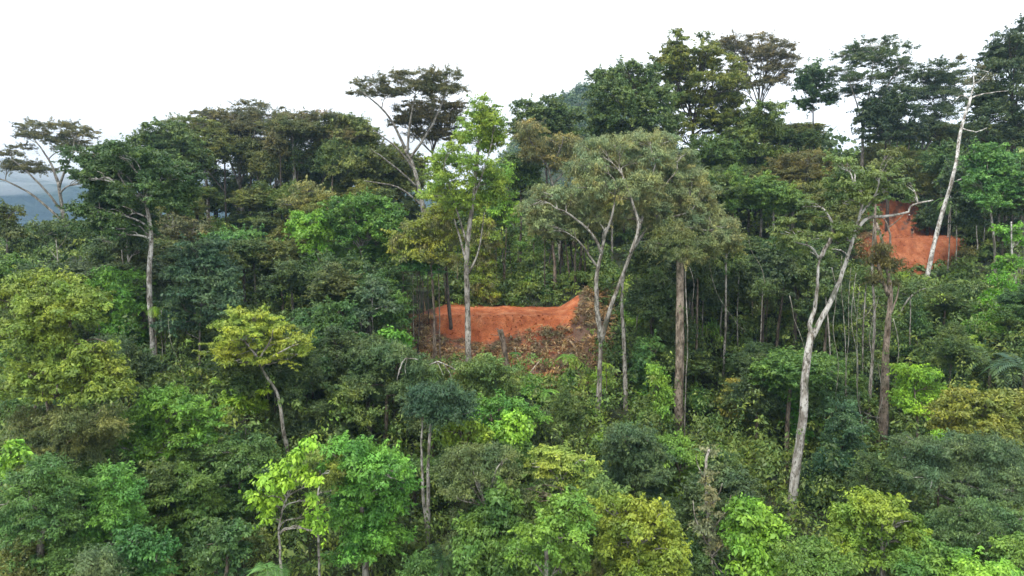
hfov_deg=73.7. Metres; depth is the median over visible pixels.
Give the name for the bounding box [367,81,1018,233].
distant forest
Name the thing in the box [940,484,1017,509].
understorey tree
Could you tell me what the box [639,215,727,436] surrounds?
thick trunked tree
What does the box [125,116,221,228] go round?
broadleaf tree
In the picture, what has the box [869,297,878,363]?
liana
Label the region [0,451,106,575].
fine leaved tree
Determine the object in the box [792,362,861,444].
understorey tree
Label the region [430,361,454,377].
bare branch
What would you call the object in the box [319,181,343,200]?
ridge tree
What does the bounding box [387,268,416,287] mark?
forest tree
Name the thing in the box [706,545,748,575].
understorey tree
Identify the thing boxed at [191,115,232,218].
umbrella tree
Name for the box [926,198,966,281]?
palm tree
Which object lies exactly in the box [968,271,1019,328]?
shrub
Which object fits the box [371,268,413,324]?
forest tree
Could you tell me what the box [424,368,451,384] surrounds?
sapling
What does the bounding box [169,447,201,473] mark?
understorey tree
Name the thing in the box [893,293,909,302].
understorey tree
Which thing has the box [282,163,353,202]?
broadleaf tree
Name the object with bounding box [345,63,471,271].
umbrella tree
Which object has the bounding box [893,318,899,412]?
liana
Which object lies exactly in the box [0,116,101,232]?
umbrella tree
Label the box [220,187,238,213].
ridge tree
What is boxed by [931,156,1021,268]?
broadleaf tree
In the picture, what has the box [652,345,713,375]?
understorey tree
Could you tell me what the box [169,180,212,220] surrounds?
ridge tree
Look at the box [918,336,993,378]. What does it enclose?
broadleaf tree
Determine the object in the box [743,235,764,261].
forest tree
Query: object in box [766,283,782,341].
slender trunk tree
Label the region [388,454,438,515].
understorey tree
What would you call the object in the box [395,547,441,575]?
understorey tree
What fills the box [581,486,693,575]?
broadleaf tree
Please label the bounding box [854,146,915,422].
slender trunk tree
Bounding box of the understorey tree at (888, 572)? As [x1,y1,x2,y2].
[886,570,902,575]
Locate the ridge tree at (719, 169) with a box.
[710,164,731,203]
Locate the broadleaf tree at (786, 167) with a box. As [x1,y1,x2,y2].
[761,144,855,229]
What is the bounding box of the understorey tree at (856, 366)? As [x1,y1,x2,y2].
[831,350,861,377]
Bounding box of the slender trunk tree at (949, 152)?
[927,137,969,236]
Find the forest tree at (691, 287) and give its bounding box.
[668,263,732,341]
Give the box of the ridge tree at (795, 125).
[783,123,804,149]
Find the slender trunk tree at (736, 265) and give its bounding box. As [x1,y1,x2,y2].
[721,254,753,351]
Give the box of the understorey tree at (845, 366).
[821,351,861,392]
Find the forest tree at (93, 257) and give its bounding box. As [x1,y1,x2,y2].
[80,238,120,262]
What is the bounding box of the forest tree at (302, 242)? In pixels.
[284,237,323,306]
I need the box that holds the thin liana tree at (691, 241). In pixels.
[678,238,694,435]
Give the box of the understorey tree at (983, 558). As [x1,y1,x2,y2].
[920,516,999,569]
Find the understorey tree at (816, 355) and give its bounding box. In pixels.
[759,346,842,447]
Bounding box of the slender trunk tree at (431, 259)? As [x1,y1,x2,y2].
[416,246,450,363]
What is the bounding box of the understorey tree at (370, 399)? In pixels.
[353,332,387,430]
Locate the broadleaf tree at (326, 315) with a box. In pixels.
[274,295,365,397]
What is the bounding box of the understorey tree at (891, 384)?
[889,380,925,421]
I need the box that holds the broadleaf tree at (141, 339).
[95,328,161,353]
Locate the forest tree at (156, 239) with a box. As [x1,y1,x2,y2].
[154,235,178,243]
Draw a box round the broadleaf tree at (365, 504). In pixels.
[312,430,426,575]
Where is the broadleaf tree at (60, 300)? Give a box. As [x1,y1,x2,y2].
[0,265,140,468]
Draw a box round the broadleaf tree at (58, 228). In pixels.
[0,213,108,257]
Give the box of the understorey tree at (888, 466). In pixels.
[863,455,923,492]
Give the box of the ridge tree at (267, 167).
[245,150,291,216]
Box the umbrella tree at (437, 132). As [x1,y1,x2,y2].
[385,95,468,157]
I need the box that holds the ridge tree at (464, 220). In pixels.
[458,217,499,231]
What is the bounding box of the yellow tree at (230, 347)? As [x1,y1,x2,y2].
[192,302,316,474]
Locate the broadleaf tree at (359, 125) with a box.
[304,111,385,186]
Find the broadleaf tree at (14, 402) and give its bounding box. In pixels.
[0,340,113,436]
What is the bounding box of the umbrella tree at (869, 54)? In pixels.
[823,34,925,210]
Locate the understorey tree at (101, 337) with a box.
[90,333,114,403]
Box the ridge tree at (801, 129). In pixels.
[784,126,822,153]
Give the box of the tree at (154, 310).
[146,307,162,354]
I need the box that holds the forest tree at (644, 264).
[619,239,684,278]
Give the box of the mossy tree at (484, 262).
[462,210,505,306]
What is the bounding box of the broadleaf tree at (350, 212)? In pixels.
[311,187,409,267]
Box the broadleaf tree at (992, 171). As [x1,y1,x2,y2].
[955,137,1023,275]
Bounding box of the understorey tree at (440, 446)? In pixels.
[426,415,481,512]
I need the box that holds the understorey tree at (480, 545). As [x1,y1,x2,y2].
[445,475,539,575]
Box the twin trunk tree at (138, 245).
[89,232,157,297]
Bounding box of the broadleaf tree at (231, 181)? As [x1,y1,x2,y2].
[200,168,287,215]
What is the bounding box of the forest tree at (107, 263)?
[76,261,130,335]
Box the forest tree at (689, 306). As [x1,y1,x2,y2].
[688,294,690,315]
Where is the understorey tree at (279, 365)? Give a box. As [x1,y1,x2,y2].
[252,346,290,444]
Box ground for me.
[0,99,1023,575]
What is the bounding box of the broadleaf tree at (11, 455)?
[0,438,36,543]
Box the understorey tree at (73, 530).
[52,472,87,575]
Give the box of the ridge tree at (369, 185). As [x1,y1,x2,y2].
[351,178,397,221]
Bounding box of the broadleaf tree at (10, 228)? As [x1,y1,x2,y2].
[0,197,38,322]
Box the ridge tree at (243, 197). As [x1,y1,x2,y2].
[226,184,273,229]
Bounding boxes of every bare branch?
[397,358,417,377]
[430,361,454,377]
[898,285,941,318]
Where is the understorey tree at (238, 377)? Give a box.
[201,355,286,440]
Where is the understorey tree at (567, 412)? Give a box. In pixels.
[548,386,583,444]
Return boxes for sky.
[0,0,1023,189]
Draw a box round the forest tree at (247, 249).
[227,235,272,307]
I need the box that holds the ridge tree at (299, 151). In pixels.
[279,137,317,180]
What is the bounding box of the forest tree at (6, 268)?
[0,252,30,337]
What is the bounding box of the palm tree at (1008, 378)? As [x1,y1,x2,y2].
[949,345,1023,391]
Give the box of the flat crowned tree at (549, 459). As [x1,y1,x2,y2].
[518,440,603,574]
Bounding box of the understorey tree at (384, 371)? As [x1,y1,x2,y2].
[324,330,409,442]
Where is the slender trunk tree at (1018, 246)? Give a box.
[999,233,1023,280]
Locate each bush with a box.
[463,290,483,304]
[487,279,505,298]
[494,262,511,272]
[499,292,524,306]
[501,242,528,265]
[518,260,535,267]
[524,248,548,263]
[535,282,552,299]
[605,267,622,281]
[619,310,646,329]
[620,275,633,290]
[633,381,655,398]
[699,317,722,345]
[741,297,775,316]
[826,328,851,355]
[880,332,926,362]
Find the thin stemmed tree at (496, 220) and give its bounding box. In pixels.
[489,212,514,282]
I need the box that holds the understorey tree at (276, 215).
[268,211,287,217]
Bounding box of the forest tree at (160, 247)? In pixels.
[99,238,183,326]
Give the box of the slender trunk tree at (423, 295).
[422,278,423,313]
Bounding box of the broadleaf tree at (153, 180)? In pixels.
[50,132,208,380]
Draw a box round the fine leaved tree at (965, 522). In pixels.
[922,495,1023,559]
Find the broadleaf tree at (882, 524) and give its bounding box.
[821,485,933,575]
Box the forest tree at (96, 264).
[70,258,104,266]
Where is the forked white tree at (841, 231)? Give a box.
[765,147,932,522]
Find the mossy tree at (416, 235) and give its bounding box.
[380,202,466,361]
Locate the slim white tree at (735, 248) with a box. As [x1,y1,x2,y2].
[717,231,750,386]
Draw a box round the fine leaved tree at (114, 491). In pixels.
[66,458,154,575]
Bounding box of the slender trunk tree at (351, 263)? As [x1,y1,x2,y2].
[338,249,372,274]
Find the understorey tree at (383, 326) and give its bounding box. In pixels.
[375,325,395,413]
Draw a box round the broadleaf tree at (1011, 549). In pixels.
[984,527,1023,575]
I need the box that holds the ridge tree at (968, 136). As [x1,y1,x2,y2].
[956,124,986,149]
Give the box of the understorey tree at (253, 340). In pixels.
[217,336,264,413]
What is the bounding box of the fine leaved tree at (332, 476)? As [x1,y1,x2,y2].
[294,441,350,575]
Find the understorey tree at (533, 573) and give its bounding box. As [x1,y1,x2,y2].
[522,535,562,575]
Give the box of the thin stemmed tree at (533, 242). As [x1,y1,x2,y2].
[517,232,549,252]
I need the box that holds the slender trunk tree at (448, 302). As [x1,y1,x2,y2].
[445,234,461,329]
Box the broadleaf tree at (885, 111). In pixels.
[846,84,935,231]
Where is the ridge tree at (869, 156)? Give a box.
[859,150,878,185]
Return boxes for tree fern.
[508,352,520,366]
[536,389,558,408]
[555,354,579,369]
[602,362,613,401]
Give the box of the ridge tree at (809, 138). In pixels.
[794,127,828,156]
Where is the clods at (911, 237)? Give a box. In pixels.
[876,208,955,264]
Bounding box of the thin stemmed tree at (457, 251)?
[455,236,471,279]
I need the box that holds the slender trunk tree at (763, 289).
[749,278,780,347]
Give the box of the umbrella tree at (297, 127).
[253,112,328,181]
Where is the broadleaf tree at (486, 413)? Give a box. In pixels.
[464,388,553,439]
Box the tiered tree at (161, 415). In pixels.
[101,381,232,516]
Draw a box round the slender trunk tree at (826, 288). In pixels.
[801,278,841,354]
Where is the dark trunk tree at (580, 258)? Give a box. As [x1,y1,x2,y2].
[578,231,596,270]
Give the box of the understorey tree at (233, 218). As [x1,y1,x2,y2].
[221,210,247,229]
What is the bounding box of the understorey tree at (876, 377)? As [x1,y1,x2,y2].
[856,353,896,389]
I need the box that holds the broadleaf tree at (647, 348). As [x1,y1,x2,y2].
[621,328,672,410]
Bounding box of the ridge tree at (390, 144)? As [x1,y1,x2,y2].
[379,138,409,167]
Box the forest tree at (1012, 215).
[1009,158,1023,254]
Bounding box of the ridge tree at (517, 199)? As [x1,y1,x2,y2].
[507,188,522,225]
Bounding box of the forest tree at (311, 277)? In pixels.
[303,269,345,304]
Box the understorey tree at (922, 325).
[903,304,934,355]
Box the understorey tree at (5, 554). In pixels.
[0,536,67,575]
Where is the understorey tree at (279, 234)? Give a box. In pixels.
[265,219,292,240]
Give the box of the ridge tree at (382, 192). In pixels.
[359,187,397,241]
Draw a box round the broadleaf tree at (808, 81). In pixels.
[786,57,841,150]
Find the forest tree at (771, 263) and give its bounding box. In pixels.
[729,240,804,349]
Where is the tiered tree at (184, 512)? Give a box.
[133,460,229,575]
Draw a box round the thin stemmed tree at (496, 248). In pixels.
[478,226,507,278]
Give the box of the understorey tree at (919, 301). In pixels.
[901,293,928,341]
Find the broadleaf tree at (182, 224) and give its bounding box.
[148,211,216,242]
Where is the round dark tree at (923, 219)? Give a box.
[910,197,948,234]
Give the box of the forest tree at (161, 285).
[101,258,179,328]
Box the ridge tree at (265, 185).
[245,179,281,237]
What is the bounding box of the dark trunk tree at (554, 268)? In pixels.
[544,223,556,289]
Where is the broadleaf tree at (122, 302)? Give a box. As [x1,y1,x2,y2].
[84,265,157,336]
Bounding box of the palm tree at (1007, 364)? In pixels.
[979,352,1023,390]
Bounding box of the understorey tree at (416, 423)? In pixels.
[398,400,441,493]
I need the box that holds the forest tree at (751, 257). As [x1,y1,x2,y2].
[711,243,757,329]
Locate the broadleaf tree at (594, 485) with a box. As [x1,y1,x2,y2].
[513,470,633,564]
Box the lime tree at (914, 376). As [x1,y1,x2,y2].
[885,362,947,436]
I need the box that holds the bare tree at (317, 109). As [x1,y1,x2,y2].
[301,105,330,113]
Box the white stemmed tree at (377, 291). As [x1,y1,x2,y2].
[346,274,405,335]
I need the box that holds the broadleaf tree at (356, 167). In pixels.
[320,145,431,233]
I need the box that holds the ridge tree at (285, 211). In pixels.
[271,178,309,215]
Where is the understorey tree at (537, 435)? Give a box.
[516,407,563,465]
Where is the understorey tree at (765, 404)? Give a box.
[717,352,795,465]
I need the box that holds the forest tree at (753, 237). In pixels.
[747,236,770,244]
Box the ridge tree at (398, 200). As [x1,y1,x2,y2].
[384,182,402,210]
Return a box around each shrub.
[376,325,416,418]
[431,416,495,499]
[482,407,535,478]
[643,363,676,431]
[883,271,919,290]
[948,267,973,279]
[955,244,981,261]
[960,308,1006,343]
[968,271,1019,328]
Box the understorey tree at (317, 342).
[286,331,335,404]
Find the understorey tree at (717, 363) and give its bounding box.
[684,347,721,391]
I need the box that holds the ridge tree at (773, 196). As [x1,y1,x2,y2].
[743,169,807,232]
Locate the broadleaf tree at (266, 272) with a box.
[242,234,314,303]
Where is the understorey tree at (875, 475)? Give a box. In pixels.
[839,451,902,499]
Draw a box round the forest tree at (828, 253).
[807,240,844,297]
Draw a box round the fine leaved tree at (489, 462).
[426,438,538,556]
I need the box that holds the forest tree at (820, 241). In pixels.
[812,236,838,257]
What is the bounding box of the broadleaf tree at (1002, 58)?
[957,13,1023,219]
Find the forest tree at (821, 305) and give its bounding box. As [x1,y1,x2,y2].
[791,277,862,351]
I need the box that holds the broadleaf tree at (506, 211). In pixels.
[483,158,523,293]
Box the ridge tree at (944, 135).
[924,124,959,145]
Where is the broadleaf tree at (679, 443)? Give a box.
[652,428,707,505]
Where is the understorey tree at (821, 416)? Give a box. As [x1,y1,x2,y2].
[809,390,833,424]
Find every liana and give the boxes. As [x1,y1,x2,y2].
[168,318,186,388]
[709,261,745,332]
[789,296,804,348]
[831,267,838,396]
[841,257,845,396]
[845,270,850,401]
[851,275,863,448]
[853,296,875,318]
[856,285,859,387]
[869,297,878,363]
[876,366,883,439]
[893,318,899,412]
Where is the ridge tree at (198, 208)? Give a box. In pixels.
[151,193,205,218]
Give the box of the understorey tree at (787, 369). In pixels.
[742,345,844,471]
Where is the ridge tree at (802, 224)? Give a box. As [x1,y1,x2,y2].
[795,211,828,238]
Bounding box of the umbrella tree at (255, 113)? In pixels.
[189,98,307,229]
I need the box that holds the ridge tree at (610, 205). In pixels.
[589,173,625,260]
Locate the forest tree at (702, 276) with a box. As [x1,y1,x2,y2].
[684,259,723,375]
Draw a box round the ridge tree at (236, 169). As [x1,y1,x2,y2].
[229,150,262,175]
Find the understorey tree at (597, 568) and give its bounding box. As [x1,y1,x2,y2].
[583,550,625,575]
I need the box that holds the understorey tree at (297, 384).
[277,332,330,407]
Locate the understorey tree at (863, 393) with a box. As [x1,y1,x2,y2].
[851,369,878,412]
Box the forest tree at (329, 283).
[303,261,365,301]
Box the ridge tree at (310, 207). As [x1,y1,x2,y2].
[297,192,331,222]
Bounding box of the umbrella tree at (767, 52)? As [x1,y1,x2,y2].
[714,27,804,143]
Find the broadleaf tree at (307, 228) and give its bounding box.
[281,204,341,264]
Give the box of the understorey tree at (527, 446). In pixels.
[493,437,534,478]
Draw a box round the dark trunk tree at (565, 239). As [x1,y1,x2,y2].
[563,237,573,284]
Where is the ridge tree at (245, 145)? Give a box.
[227,134,266,214]
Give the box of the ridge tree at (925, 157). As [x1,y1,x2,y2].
[914,150,932,199]
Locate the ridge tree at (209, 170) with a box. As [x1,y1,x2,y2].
[187,163,222,180]
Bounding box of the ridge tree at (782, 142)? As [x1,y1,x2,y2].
[765,129,798,144]
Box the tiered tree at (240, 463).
[193,428,291,521]
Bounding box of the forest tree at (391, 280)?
[349,267,398,333]
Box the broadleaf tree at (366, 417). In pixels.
[318,381,383,434]
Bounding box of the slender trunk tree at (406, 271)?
[403,270,417,347]
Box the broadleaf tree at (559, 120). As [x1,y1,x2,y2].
[503,93,589,186]
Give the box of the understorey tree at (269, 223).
[246,212,283,237]
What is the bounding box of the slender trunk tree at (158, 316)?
[145,302,168,354]
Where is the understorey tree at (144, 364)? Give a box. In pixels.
[112,335,164,450]
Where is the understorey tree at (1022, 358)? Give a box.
[1014,347,1023,371]
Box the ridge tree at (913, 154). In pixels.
[904,150,920,158]
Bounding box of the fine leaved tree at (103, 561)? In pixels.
[65,542,137,575]
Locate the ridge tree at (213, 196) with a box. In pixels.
[199,186,228,225]
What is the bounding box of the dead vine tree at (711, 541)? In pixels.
[687,444,730,575]
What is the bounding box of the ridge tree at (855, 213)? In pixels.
[818,206,866,257]
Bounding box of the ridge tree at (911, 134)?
[888,129,913,146]
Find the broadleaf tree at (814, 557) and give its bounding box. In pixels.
[766,524,868,575]
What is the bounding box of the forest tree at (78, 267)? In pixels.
[37,258,98,339]
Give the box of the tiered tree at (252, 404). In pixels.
[210,374,273,439]
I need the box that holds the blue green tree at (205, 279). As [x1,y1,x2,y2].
[149,229,248,380]
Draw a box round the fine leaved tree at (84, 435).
[0,399,134,572]
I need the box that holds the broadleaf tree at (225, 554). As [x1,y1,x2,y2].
[177,517,266,575]
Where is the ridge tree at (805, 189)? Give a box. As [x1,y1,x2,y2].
[785,180,816,229]
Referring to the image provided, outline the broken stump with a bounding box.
[490,328,509,374]
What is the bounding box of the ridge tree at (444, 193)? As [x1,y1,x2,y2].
[434,182,455,197]
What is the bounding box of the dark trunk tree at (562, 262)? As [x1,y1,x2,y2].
[541,238,569,271]
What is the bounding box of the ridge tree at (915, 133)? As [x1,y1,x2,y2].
[896,130,921,170]
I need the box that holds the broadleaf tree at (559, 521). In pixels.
[498,486,602,575]
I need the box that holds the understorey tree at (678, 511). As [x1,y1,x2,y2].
[645,493,697,544]
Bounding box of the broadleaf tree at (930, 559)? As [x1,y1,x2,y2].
[883,530,973,575]
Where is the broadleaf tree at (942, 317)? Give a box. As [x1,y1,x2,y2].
[923,298,977,325]
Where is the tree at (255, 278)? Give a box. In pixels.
[241,254,272,310]
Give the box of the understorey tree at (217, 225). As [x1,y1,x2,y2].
[198,216,231,237]
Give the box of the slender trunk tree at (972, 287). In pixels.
[954,278,993,298]
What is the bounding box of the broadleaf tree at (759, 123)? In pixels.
[718,99,794,215]
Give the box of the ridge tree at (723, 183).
[700,169,747,220]
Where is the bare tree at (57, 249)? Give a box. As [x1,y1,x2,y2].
[46,234,71,261]
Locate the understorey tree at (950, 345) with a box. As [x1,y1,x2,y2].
[919,320,989,386]
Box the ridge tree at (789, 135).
[768,124,801,149]
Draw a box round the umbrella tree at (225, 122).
[210,111,264,229]
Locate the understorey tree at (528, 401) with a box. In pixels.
[511,388,533,410]
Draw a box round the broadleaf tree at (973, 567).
[941,546,1023,575]
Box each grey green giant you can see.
[511,131,653,420]
[618,125,744,410]
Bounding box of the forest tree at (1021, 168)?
[1015,158,1023,256]
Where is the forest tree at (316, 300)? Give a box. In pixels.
[301,275,335,306]
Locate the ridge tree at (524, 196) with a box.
[515,191,533,223]
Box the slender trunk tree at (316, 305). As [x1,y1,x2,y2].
[304,299,339,318]
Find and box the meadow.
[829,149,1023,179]
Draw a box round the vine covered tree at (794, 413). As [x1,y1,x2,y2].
[779,386,815,442]
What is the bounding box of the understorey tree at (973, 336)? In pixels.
[967,334,983,366]
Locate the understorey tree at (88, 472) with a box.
[69,460,103,531]
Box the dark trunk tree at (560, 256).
[555,221,562,273]
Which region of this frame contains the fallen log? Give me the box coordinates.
[568,339,578,356]
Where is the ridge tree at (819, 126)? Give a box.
[797,122,830,133]
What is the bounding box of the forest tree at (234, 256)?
[204,234,246,340]
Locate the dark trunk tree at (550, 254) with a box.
[548,240,563,268]
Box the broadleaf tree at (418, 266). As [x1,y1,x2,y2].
[397,246,446,353]
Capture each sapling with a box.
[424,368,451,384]
[512,369,529,382]
[518,370,548,405]
[551,387,590,409]
[556,368,578,386]
[587,366,618,395]
[587,427,605,456]
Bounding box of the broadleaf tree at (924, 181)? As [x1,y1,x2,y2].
[899,159,969,217]
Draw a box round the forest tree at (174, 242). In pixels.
[144,238,194,253]
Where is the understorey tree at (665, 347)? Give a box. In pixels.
[648,343,675,376]
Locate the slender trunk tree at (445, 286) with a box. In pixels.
[442,233,446,304]
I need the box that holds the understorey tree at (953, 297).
[924,283,978,325]
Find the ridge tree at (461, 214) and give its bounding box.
[447,187,498,231]
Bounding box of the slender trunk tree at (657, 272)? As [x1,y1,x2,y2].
[641,265,675,347]
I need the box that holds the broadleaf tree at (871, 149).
[856,141,924,199]
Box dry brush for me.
[404,202,960,388]
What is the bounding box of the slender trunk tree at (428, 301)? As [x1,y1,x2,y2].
[414,247,429,325]
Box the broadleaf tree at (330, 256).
[289,248,395,316]
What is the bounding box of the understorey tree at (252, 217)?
[238,211,278,229]
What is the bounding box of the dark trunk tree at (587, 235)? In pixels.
[568,227,603,283]
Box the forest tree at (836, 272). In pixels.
[822,257,853,288]
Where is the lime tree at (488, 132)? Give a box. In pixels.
[412,92,512,362]
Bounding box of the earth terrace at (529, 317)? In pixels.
[399,294,606,388]
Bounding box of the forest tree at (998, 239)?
[996,214,999,249]
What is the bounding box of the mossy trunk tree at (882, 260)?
[859,193,911,452]
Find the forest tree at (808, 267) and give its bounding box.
[775,243,831,348]
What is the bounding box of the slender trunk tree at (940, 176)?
[933,159,972,259]
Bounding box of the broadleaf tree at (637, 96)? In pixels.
[576,54,687,227]
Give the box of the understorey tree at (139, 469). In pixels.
[134,458,168,483]
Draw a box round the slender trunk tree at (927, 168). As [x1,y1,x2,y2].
[918,144,943,234]
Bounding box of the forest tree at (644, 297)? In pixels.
[615,273,684,350]
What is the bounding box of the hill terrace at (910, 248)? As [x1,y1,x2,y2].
[859,199,966,276]
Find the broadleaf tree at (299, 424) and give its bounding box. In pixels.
[264,399,354,448]
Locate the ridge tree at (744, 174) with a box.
[735,171,756,217]
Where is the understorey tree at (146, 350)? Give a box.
[101,331,154,404]
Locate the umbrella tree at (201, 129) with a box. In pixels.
[159,112,227,219]
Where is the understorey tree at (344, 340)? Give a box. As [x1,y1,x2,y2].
[310,322,363,434]
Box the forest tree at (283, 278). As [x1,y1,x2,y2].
[255,255,312,320]
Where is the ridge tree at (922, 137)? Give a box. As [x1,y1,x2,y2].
[918,125,945,149]
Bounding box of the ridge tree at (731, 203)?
[721,162,754,227]
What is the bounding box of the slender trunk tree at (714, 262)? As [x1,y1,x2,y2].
[701,255,724,350]
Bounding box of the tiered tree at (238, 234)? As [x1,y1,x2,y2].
[195,223,267,242]
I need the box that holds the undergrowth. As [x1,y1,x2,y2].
[0,144,1023,575]
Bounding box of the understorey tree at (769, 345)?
[761,342,781,395]
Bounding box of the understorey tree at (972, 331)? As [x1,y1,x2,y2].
[960,315,986,342]
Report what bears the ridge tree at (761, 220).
on the ground
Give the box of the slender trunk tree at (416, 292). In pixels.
[407,273,417,314]
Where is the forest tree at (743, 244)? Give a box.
[724,241,752,307]
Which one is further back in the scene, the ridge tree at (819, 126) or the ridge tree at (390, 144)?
the ridge tree at (819, 126)
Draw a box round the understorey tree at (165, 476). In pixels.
[133,453,201,516]
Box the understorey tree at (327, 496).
[319,473,416,575]
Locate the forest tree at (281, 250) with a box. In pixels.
[255,235,307,310]
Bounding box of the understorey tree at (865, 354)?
[847,348,869,357]
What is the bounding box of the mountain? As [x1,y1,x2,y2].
[0,158,466,236]
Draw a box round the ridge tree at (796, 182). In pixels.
[789,178,810,232]
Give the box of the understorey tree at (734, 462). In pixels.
[692,447,757,526]
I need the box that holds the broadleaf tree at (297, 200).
[274,175,336,258]
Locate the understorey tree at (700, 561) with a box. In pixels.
[667,529,722,575]
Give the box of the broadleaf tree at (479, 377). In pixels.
[447,347,525,411]
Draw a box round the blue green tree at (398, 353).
[338,338,439,444]
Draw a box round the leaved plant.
[246,561,291,575]
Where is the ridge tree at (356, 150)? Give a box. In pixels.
[338,142,374,185]
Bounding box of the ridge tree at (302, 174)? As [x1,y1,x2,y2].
[265,155,309,183]
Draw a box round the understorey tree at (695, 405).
[686,382,714,428]
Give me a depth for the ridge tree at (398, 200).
109.29 m
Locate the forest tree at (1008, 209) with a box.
[991,165,1023,284]
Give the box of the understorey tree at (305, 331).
[287,325,316,401]
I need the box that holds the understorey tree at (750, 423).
[742,410,771,444]
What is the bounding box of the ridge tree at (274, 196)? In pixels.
[262,188,303,240]
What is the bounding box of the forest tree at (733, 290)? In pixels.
[701,267,744,357]
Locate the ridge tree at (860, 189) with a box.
[842,166,868,242]
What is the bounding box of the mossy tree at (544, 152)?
[507,118,583,261]
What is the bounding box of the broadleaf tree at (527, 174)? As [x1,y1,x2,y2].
[500,151,547,261]
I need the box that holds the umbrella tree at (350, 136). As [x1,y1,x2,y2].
[322,123,371,190]
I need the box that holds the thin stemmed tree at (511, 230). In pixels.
[501,226,524,273]
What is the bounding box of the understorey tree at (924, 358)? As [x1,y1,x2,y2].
[919,354,937,370]
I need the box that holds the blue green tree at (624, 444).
[593,420,680,500]
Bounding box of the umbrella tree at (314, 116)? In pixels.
[256,106,338,215]
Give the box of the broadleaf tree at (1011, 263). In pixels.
[987,220,1023,283]
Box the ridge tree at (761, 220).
[735,170,777,236]
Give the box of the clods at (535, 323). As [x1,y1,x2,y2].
[427,314,578,349]
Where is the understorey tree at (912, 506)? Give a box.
[903,502,928,547]
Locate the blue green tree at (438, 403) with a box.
[400,378,482,554]
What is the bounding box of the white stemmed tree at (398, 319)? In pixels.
[373,289,416,328]
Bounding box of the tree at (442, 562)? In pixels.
[414,543,460,575]
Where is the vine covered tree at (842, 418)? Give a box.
[799,397,885,510]
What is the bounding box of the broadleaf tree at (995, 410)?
[920,380,1023,460]
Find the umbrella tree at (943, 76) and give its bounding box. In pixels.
[903,54,974,167]
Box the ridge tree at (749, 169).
[741,164,762,236]
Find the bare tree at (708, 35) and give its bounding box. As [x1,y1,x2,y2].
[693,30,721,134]
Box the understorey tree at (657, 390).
[646,374,673,400]
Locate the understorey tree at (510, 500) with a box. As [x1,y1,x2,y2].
[456,487,526,522]
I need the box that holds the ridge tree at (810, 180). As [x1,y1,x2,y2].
[791,163,832,236]
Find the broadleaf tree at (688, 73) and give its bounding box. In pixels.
[647,28,754,143]
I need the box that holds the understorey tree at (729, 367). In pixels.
[723,342,762,372]
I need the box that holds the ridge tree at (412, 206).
[397,192,421,221]
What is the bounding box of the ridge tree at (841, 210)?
[800,181,855,239]
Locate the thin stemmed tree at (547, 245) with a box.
[533,234,550,254]
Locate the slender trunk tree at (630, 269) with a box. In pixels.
[622,261,641,336]
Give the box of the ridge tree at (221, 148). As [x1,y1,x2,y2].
[204,129,242,225]
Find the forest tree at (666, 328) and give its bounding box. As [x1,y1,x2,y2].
[649,305,699,384]
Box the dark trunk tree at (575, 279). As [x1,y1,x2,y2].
[566,226,584,290]
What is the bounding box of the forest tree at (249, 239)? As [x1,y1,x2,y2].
[246,236,274,286]
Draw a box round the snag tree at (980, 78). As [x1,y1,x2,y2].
[924,52,1004,292]
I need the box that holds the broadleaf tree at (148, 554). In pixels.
[103,515,182,575]
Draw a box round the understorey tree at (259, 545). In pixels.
[230,516,272,575]
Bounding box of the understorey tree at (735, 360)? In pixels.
[726,340,766,377]
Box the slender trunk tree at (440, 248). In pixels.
[428,226,452,365]
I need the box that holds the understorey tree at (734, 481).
[673,458,766,529]
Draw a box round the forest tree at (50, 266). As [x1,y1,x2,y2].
[5,258,83,308]
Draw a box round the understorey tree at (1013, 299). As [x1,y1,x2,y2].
[993,284,1023,325]
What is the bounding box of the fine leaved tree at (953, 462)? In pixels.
[881,428,1023,508]
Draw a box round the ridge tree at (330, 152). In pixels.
[310,135,352,243]
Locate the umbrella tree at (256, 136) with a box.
[220,131,262,142]
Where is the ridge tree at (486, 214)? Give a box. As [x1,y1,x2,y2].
[464,189,500,222]
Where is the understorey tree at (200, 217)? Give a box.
[189,210,216,223]
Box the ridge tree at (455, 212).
[427,193,460,268]
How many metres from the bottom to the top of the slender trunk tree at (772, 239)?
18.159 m
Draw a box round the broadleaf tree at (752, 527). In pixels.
[715,492,793,575]
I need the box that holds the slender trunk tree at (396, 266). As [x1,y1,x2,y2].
[388,254,403,328]
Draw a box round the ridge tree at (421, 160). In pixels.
[387,144,431,215]
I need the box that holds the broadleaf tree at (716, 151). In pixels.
[678,132,758,175]
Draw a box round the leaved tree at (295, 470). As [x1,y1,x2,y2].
[238,434,329,574]
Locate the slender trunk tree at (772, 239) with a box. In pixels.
[753,228,823,346]
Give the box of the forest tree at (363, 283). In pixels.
[328,266,401,332]
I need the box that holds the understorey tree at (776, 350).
[767,345,804,356]
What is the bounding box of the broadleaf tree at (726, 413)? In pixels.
[714,377,749,430]
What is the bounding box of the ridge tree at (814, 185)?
[802,182,856,238]
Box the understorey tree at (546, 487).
[524,473,587,571]
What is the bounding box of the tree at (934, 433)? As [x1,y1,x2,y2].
[927,428,948,506]
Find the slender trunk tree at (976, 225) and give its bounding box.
[953,191,979,248]
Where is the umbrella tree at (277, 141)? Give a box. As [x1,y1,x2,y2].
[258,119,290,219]
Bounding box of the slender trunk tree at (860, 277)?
[850,266,877,406]
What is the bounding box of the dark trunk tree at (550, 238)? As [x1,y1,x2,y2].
[537,234,559,291]
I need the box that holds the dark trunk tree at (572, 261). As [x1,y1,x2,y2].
[569,237,582,267]
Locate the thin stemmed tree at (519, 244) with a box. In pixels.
[507,234,530,263]
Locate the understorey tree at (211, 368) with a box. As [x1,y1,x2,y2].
[206,347,218,375]
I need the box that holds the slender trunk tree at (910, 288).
[893,277,932,361]
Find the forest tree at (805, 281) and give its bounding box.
[786,275,819,333]
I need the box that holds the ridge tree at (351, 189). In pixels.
[334,186,358,247]

